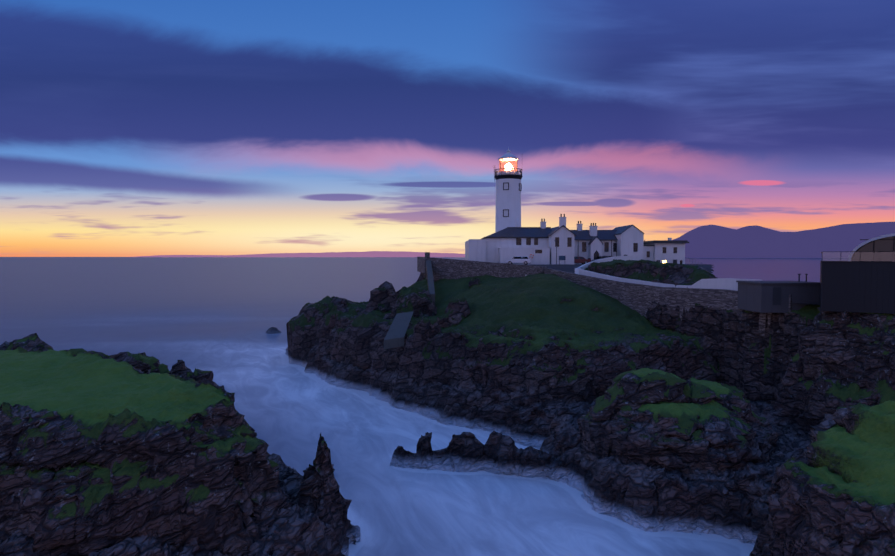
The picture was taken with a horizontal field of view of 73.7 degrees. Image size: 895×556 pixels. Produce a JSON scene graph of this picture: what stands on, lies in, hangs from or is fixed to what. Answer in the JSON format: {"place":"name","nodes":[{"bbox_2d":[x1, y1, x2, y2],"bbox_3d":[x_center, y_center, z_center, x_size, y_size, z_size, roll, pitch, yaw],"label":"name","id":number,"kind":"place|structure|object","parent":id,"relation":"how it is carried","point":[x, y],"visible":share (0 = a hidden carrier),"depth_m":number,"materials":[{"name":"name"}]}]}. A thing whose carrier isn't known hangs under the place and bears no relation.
{"place":"outdoors","nodes":[
{"label":"outdoors","id":0,"kind":"place"},
{"bbox_2d":[137,251,464,256],"bbox_3d":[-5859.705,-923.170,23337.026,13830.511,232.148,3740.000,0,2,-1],"label":"shore","id":1,"kind":"structure","parent":0,"point":[377,254],"depth_m":21736.39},
{"bbox_2d":[0,257,847,555],"bbox_3d":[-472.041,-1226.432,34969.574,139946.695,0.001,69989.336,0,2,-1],"label":"sea","id":2,"kind":"structure","parent":0,"point":[218,315],"depth_m":94.03,"materials":[{"name":"liquid"}]},
{"bbox_2d":[0,259,894,555],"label":"cliffs","id":3,"kind":"structure","parent":0,"point":[776,439],"depth_m":45.36,"materials":[{"name":"brown stone"}]},
{"bbox_2d":[493,147,522,232],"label":"lighthouse tower","id":4,"kind":"structure","parent":3,"relation":"on","point":[508,195],"depth_m":117.22,"materials":[{"name":"white paint"}]},
{"bbox_2d":[465,214,688,263],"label":"keepers houses","id":5,"kind":"structure","parent":3,"relation":"on","point":[536,245],"depth_m":107.64,"materials":[{"name":"white paint"}]},
{"bbox_2d":[384,252,791,348],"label":"stone boundary walls","id":6,"kind":"structure","parent":3,"relation":"on","point":[639,298],"depth_m":83.22,"materials":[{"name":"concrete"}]},
{"bbox_2d":[525,256,762,290],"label":"white road walls","id":7,"kind":"structure","parent":3,"relation":"on","point":[725,283],"depth_m":81.72,"materials":[{"name":"paint"}]},
{"bbox_2d":[736,274,819,312],"bbox_3d":[36.334,1.554,65.655,6.616,4.069,5.300,0,2,-1],"label":"concrete hut","id":8,"kind":"object","parent":3,"relation":"on","point":[765,296],"visible":0.92,"depth_m":63.19,"materials":[{"name":"grey concrete"}]},
{"bbox_2d":[820,233,894,313],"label":"building","id":9,"kind":"structure","parent":3,"relation":"on","point":[862,279],"depth_m":55.89,"materials":[{"name":"black"}]},
{"bbox_2d":[0,0,894,256],"label":"sky","id":10,"kind":"structure","parent":0,"point":[129,128],"materials":[{"name":"blue"}]},
{"bbox_2d":[505,264,819,304],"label":"yard","id":11,"kind":"structure","parent":0,"point":[570,268],"depth_m":98.50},
{"bbox_2d":[506,256,530,264],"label":"white hatchback car","id":12,"kind":"object","parent":11,"relation":"on","point":[525,260],"visible":0.88,"depth_m":101.03,"materials":[{"name":"white paint"}]},
{"bbox_2d":[574,257,590,263],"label":"car","id":13,"kind":"object","parent":11,"relation":"on","point":[582,260],"visible":0.54,"depth_m":105.56,"materials":[{"name":"red paint"}]},
{"bbox_2d":[591,256,612,260],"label":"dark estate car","id":14,"kind":"object","parent":11,"relation":"on","point":[599,257],"visible":0.17,"depth_m":107.14,"materials":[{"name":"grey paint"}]},
{"bbox_2d":[554,240,701,264],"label":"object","id":15,"kind":"object","parent":11,"relation":"on","point":[562,257],"visible":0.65,"depth_m":103.22,"materials":[{"name":"silver metal"}]},
{"bbox_2d":[673,222,894,257],"bbox_3d":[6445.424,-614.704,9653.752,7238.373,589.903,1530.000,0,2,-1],"label":"mountains","id":16,"kind":"structure","parent":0,"point":[717,241],"depth_m":8972.54,"materials":[{"name":"purple stone"}]}
]}

